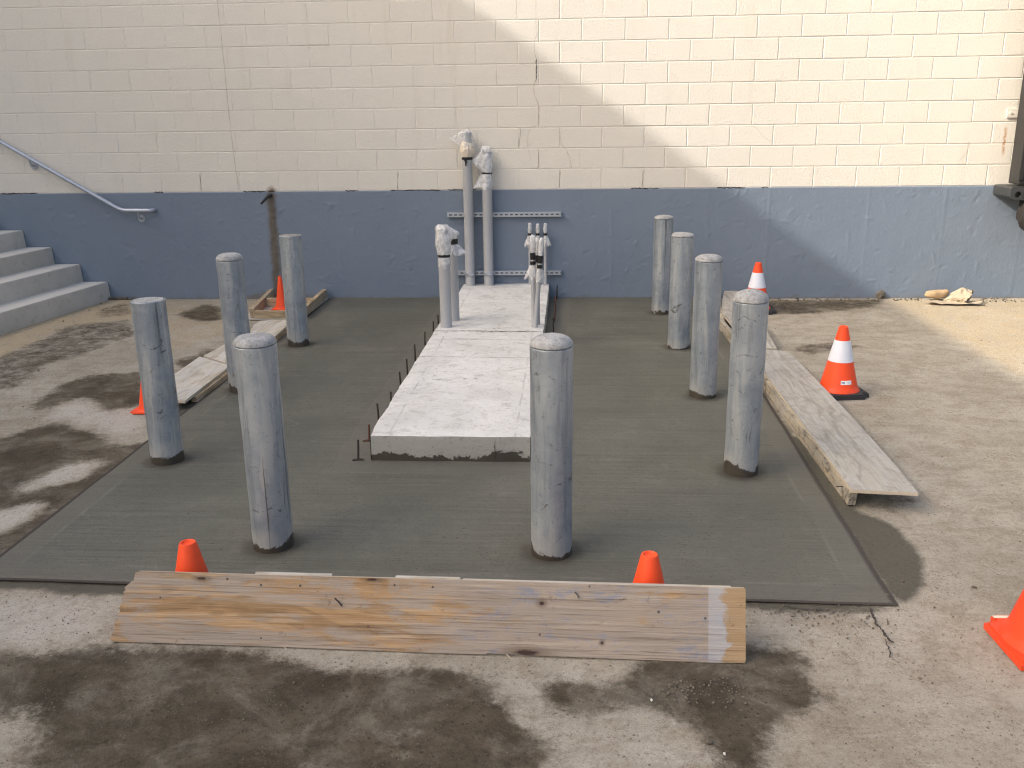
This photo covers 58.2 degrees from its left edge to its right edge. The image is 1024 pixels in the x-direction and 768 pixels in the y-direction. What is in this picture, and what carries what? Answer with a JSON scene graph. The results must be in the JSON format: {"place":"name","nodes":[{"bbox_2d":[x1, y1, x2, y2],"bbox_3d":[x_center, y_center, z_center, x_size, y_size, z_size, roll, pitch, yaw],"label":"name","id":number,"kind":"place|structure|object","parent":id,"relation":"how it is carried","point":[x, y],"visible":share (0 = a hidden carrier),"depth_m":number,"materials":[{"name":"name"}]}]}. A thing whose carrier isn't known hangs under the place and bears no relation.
{"place":"outdoors","nodes":[
{"label":"outdoors","id":0,"kind":"place"},
{"bbox_2d":[0,297,898,605],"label":"pavement","id":1,"kind":"structure","parent":0,"point":[648,445],"depth_m":4.53,"materials":[{"name":"concrete"}]},
{"bbox_2d":[130,297,184,465],"bbox_3d":[-1.890,0.004,4.914,0.174,0.925,0.174,3,17,13],"label":"bollard","id":2,"kind":"object","parent":1,"relation":"on","point":[155,364],"visible":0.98,"depth_m":4.84,"materials":[{"name":"metal"}]},
{"bbox_2d":[216,252,249,393],"bbox_3d":[-1.858,-0.398,6.188,0.174,0.969,0.175,-2,16,-5],"label":"bollard","id":3,"kind":"object","parent":1,"relation":"on","point":[232,292],"visible":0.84,"depth_m":6.08,"materials":[{"name":"metal"}]},
{"bbox_2d":[233,332,293,553],"bbox_3d":[-1.047,0.261,3.889,0.175,0.963,0.175,-2,16,-5],"label":"bollard","id":4,"kind":"object","parent":1,"relation":"on","point":[259,399],"visible":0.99,"depth_m":3.81,"materials":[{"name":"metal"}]},
{"bbox_2d":[279,234,309,346],"bbox_3d":[-1.758,-0.741,7.434,0.174,0.926,0.174,-6,17,-16],"label":"bollard","id":5,"kind":"object","parent":1,"relation":"on","point":[292,266],"visible":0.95,"depth_m":7.36,"materials":[{"name":"metal"}]},
{"bbox_2d":[352,439,363,460],"bbox_3d":[-0.837,0.368,4.984,0.062,0.136,0.020,-2,16,-6],"label":"rebar stub","id":6,"kind":"object","parent":1,"relation":"on","point":[357,458],"visible":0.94,"depth_m":4.99,"materials":[{"name":"metal"}]},
{"bbox_2d":[363,424,369,441],"bbox_3d":[-0.825,0.290,5.278,0.066,0.120,0.017,-2,16,-5],"label":"rebar stub","id":7,"kind":"object","parent":1,"relation":"on","point":[368,439],"visible":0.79,"depth_m":5.28,"materials":[{"name":"brown metal"}]},
{"bbox_2d":[376,403,379,419],"bbox_3d":[-0.822,0.180,5.643,0.016,0.127,0.013,-6,17,-18],"label":"rebar stub","id":8,"kind":"object","parent":1,"relation":"on","point":[378,416],"visible":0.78,"depth_m":5.63,"materials":[{"name":"brown metal"}]},
{"bbox_2d":[414,344,415,360],"bbox_3d":[-0.736,-0.228,6.979,0.012,0.154,0.016,-6,17,-18],"label":"rebar stub","id":9,"kind":"object","parent":1,"relation":"on","point":[414,352],"visible":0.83,"depth_m":6.97,"materials":[{"name":"metal"}]},
{"bbox_2d":[370,283,549,461],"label":"concrete plinth","id":10,"kind":"structure","parent":1,"relation":"on","point":[462,393],"depth_m":5.73,"materials":[{"name":"grey concrete"}]},
{"bbox_2d":[435,224,458,327],"bbox_3d":[-0.509,-0.857,7.345,0.190,0.831,0.123,0,16,4],"label":"conduit pipe","id":11,"kind":"object","parent":10,"relation":"on","point":[445,234],"visible":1,"depth_m":7.29,"materials":[{"name":"grey plastic"}]},
{"bbox_2d":[450,237,466,320],"bbox_3d":[-0.449,-0.862,7.606,0.195,0.692,0.116,0,16,4],"label":"conduit pipe","id":12,"kind":"object","parent":10,"relation":"on","point":[454,254],"visible":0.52,"depth_m":7.57,"materials":[{"name":"grey plastic"}]},
{"bbox_2d":[460,132,474,285],"bbox_3d":[-0.462,-1.728,9.083,0.228,1.521,0.147,8,18,27],"label":"conduit pipe","id":13,"kind":"object","parent":10,"relation":"on","point":[466,148],"visible":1,"depth_m":9.02,"materials":[{"name":"grey plastic"}]},
{"bbox_2d":[472,146,493,285],"bbox_3d":[-0.268,-1.651,9.090,0.195,1.366,0.133,7,18,26],"label":"conduit pipe","id":14,"kind":"object","parent":10,"relation":"on","point":[486,170],"visible":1,"depth_m":9.02,"materials":[{"name":"grey plastic"}]},
{"bbox_2d":[524,223,531,284],"bbox_3d":[0.164,-1.292,9.159,0.075,0.626,0.044,-5,17,-14],"label":"conduit pipe","id":15,"kind":"object","parent":10,"relation":"on","point":[527,242],"visible":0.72,"depth_m":9.11,"materials":[{"name":"grey plastic"}]},
{"bbox_2d":[524,235,535,326],"bbox_3d":[0.146,-0.813,7.313,0.097,0.747,0.054,0,16,4],"label":"conduit pipe","id":16,"kind":"object","parent":10,"relation":"on","point":[531,272],"visible":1,"depth_m":7.28,"materials":[{"name":"grey plastic"}]},
{"bbox_2d":[535,238,539,324],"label":"conduit pipe","id":17,"kind":"object","parent":10,"relation":"on","point":[537,243],"visible":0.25,"depth_m":7.33,"materials":[{"name":"plastic"}]},
{"bbox_2d":[535,223,539,238],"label":"conduit pipe","id":18,"kind":"object","parent":10,"relation":"on","point":[537,231],"visible":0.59,"depth_m":9.08,"materials":[{"name":"grey plastic"}]},
{"bbox_2d":[533,237,545,327],"bbox_3d":[0.227,-0.797,7.297,0.086,0.729,0.054,5,17,2],"label":"conduit pipe","id":19,"kind":"object","parent":10,"relation":"on","point":[540,276],"visible":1,"depth_m":7.27,"materials":[{"name":"grey plastic"}]},
{"bbox_2d":[543,224,550,284],"bbox_3d":[0.346,-1.289,9.148,0.076,0.621,0.044,6,18,22],"label":"conduit pipe","id":20,"kind":"object","parent":10,"relation":"on","point":[546,241],"visible":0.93,"depth_m":9.13,"materials":[{"name":"grey plastic"}]},
{"bbox_2d":[530,333,572,560],"bbox_3d":[0.163,0.268,3.789,0.175,0.971,0.175,-3,16,-6],"label":"bollard","id":21,"kind":"object","parent":1,"relation":"on","point":[551,394],"visible":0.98,"depth_m":3.71,"materials":[{"name":"metal"}]},
{"bbox_2d":[651,215,673,314],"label":"bollard","id":22,"kind":"object","parent":1,"relation":"on","point":[663,228],"visible":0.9,"depth_m":8.38,"materials":[{"name":"metal"}]},
{"bbox_2d":[667,232,693,349],"bbox_3d":[1.319,-0.705,7.192,0.174,0.955,0.175,-6,17,-17],"label":"bollard","id":23,"kind":"object","parent":1,"relation":"on","point":[681,277],"visible":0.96,"depth_m":7.12,"materials":[{"name":"metal"}]},
{"bbox_2d":[689,254,722,399],"bbox_3d":[1.250,-0.354,5.928,0.175,0.965,0.174,9,19,30],"label":"bollard","id":24,"kind":"object","parent":1,"relation":"on","point":[706,319],"visible":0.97,"depth_m":5.85,"materials":[{"name":"metal"}]},
{"bbox_2d":[723,288,768,477],"bbox_3d":[1.180,0.007,4.638,0.175,0.985,0.175,-5,17,-14],"label":"bollard","id":25,"kind":"object","parent":1,"relation":"on","point":[750,309],"visible":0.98,"depth_m":4.57,"materials":[{"name":"metal"}]},
{"bbox_2d":[0,186,1023,767],"bbox_3d":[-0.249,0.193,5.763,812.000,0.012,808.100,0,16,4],"label":"ground","id":26,"kind":"structure","parent":0,"point":[946,540],"depth_m":3.17,"materials":[{"name":"concrete"}]},
{"bbox_2d":[0,230,110,334],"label":"concrete steps","id":27,"kind":"structure","parent":26,"relation":"on","point":[37,284],"depth_m":9.01,"materials":[{"name":"grey concrete"}]},
{"bbox_2d":[130,381,144,413],"bbox_3d":[-2.344,0.013,5.897,0.190,0.318,0.190,0,16,4],"label":"traffic cone","id":28,"kind":"object","parent":26,"relation":"on","point":[139,409],"visible":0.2,"depth_m":5.88,"materials":[{"name":"orange plastic"}]},
{"bbox_2d":[175,539,208,572],"bbox_3d":[-1.205,0.727,3.458,0.240,0.291,0.240,-1,16,-1],"label":"traffic cone","id":29,"kind":"object","parent":26,"relation":"on","point":[189,557],"visible":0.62,"depth_m":3.40,"materials":[{"name":"orange plastic"}]},
{"bbox_2d":[175,357,227,402],"bbox_3d":[-2.234,-0.022,6.465,0.360,0.060,1.120,0,16,4],"label":"plywood board","id":30,"kind":"object","parent":26,"relation":"on","point":[198,379],"visible":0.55,"depth_m":6.43,"materials":[{"name":"brown wood"}]},
{"bbox_2d":[204,337,277,363],"bbox_3d":[-2.175,-0.272,7.336,0.362,0.048,1.085,0,16,4],"label":"plywood board","id":31,"kind":"object","parent":26,"relation":"on","point":[218,354],"visible":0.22,"depth_m":7.08,"materials":[{"name":"grey wood"}]},
{"bbox_2d":[250,319,286,338],"bbox_3d":[-2.107,-0.461,7.956,0.322,0.060,0.645,0,16,4],"label":"plywood board","id":32,"kind":"object","parent":26,"relation":"on","point":[277,328],"visible":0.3,"depth_m":7.94,"materials":[{"name":"grey wood"}]},
{"bbox_2d":[248,289,327,319],"bbox_3d":[-2.208,-0.783,8.978,0.644,0.106,1.012,0,16,4],"label":"timber tray","id":33,"kind":"object","parent":26,"relation":"on","point":[262,306],"visible":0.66,"depth_m":8.80,"materials":[{"name":"brown wood"}]},
{"bbox_2d":[271,276,284,309],"bbox_3d":[-2.236,-0.887,8.892,0.176,0.318,0.176,0,16,4],"label":"traffic cone","id":34,"kind":"object","parent":33,"relation":"in","point":[280,304],"visible":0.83,"depth_m":8.87,"materials":[{"name":"orange plastic"}]},
{"bbox_2d":[110,571,745,662],"bbox_3d":[-0.323,0.817,3.228,2.246,0.274,0.059,1,-4,5],"label":"front board","id":35,"kind":"object","parent":26,"relation":"on","point":[609,620],"visible":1,"depth_m":3.22,"materials":[{"name":"wood"}]},
{"bbox_2d":[0,0,1023,298],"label":"block wall","id":36,"kind":"structure","parent":26,"relation":"on","point":[778,138],"depth_m":8.95,"materials":[{"name":"beige brick"}]},
{"bbox_2d":[0,139,156,221],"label":"handrail","id":37,"kind":"object","parent":36,"relation":"attached to","point":[34,164],"visible":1,"depth_m":9.25,"materials":[{"name":"grey metal"}]},
{"bbox_2d":[260,194,271,204],"bbox_3d":[-2.458,-1.849,9.194,0.032,0.098,0.144,11,20,34],"label":"drain stub","id":38,"kind":"object","parent":36,"relation":"attached to","point":[265,198],"visible":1,"depth_m":9.18,"materials":[{"name":"black metal"}]},
{"bbox_2d":[447,212,560,216],"bbox_3d":[-0.079,-1.684,9.129,1.136,0.044,0.042,0,16,4],"label":"strut channel","id":39,"kind":"object","parent":36,"relation":"attached to","point":[512,214],"visible":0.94,"depth_m":9.10,"materials":[{"name":"metal"}]},
{"bbox_2d":[458,270,560,274],"bbox_3d":[-0.047,-1.126,9.291,1.091,0.044,0.042,0,16,4],"label":"strut channel","id":40,"kind":"object","parent":36,"relation":"attached to","point":[513,272],"visible":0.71,"depth_m":9.27,"materials":[{"name":"metal"}]},
{"bbox_2d":[993,72,1023,230],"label":"dock post","id":41,"kind":"object","parent":36,"relation":"attached to","point":[1014,190],"visible":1,"depth_m":8.49,"materials":[{"name":"metal"}]},
{"bbox_2d":[1006,108,1017,117],"bbox_3d":[4.681,-2.534,8.594,0.100,0.085,0.022,0,16,4],"label":"anchor plate","id":42,"kind":"object","parent":36,"relation":"attached to","point":[1012,112],"visible":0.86,"depth_m":8.59,"materials":[{"name":"beige paint"}]},
{"bbox_2d":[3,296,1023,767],"bbox_3d":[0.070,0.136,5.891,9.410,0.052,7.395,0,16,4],"label":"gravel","id":43,"kind":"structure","parent":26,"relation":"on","point":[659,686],"depth_m":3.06,"materials":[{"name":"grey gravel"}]},
{"bbox_2d":[633,550,664,583],"bbox_3d":[0.499,0.752,3.359,0.240,0.290,0.240,-1,16,-1],"label":"traffic cone","id":44,"kind":"object","parent":26,"relation":"on","point":[648,570],"visible":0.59,"depth_m":3.30,"materials":[{"name":"orange plastic"}]},
{"bbox_2d":[705,738,712,744],"bbox_3d":[0.585,1.062,2.731,0.022,0.017,0.020,0,16,4],"label":"loose stone","id":45,"kind":"object","parent":26,"relation":"on","point":[708,741],"visible":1,"depth_m":2.73,"materials":[{"name":"grey stone"}]},
{"bbox_2d":[748,262,776,314],"bbox_3d":[2.288,-0.908,8.585,0.350,0.455,0.350,1,16,7],"label":"traffic cone","id":46,"kind":"object","parent":26,"relation":"on","point":[757,280],"visible":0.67,"depth_m":8.51,"materials":[{"name":"orange plastic"}]},
{"bbox_2d":[719,291,917,504],"bbox_3d":[1.891,-0.186,6.755,0.378,0.104,5.215,0,16,4],"label":"form plank","id":47,"kind":"object","parent":26,"relation":"on","point":[849,456],"visible":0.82,"depth_m":5.11,"materials":[{"name":"wood"}]},
{"bbox_2d":[820,325,868,400],"bbox_3d":[2.159,-0.159,6.036,0.320,0.455,0.320,-2,16,-4],"label":"traffic cone","id":48,"kind":"object","parent":26,"relation":"on","point":[838,381],"visible":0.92,"depth_m":5.97,"materials":[{"name":"orange plastic"}]},
{"bbox_2d":[876,290,884,298],"bbox_3d":[3.667,-0.886,9.138,0.090,0.100,0.062,0,16,4],"label":"loose stone","id":49,"kind":"object","parent":26,"relation":"on","point":[880,294],"visible":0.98,"depth_m":9.12,"materials":[{"name":"stone"}]},
{"bbox_2d":[924,289,948,298],"bbox_3d":[4.167,-0.881,9.017,0.234,0.094,0.100,-2,16,-4],"label":"paper roll","id":50,"kind":"object","parent":26,"relation":"on","point":[936,294],"visible":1,"depth_m":8.98,"materials":[{"name":"beige paper"}]},
{"bbox_2d":[924,299,981,304],"bbox_3d":[4.224,-0.787,8.807,0.500,0.033,0.140,2,17,9],"label":"cardboard sheet","id":51,"kind":"object","parent":26,"relation":"on","point":[957,303],"visible":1,"depth_m":8.80,"materials":[{"name":"beige cardboard"}]},
{"bbox_2d":[943,287,973,304],"bbox_3d":[4.299,-0.856,8.858,0.269,0.157,0.173,11,20,34],"label":"paper bag","id":52,"kind":"object","parent":26,"relation":"on","point":[962,295],"visible":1,"depth_m":8.79,"materials":[{"name":"beige paper"}]},
{"bbox_2d":[983,589,1023,670],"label":"traffic cone","id":53,"kind":"object","parent":26,"relation":"on","point":[1005,633],"visible":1,"depth_m":3.17,"materials":[{"name":"orange plastic"}]}
]}

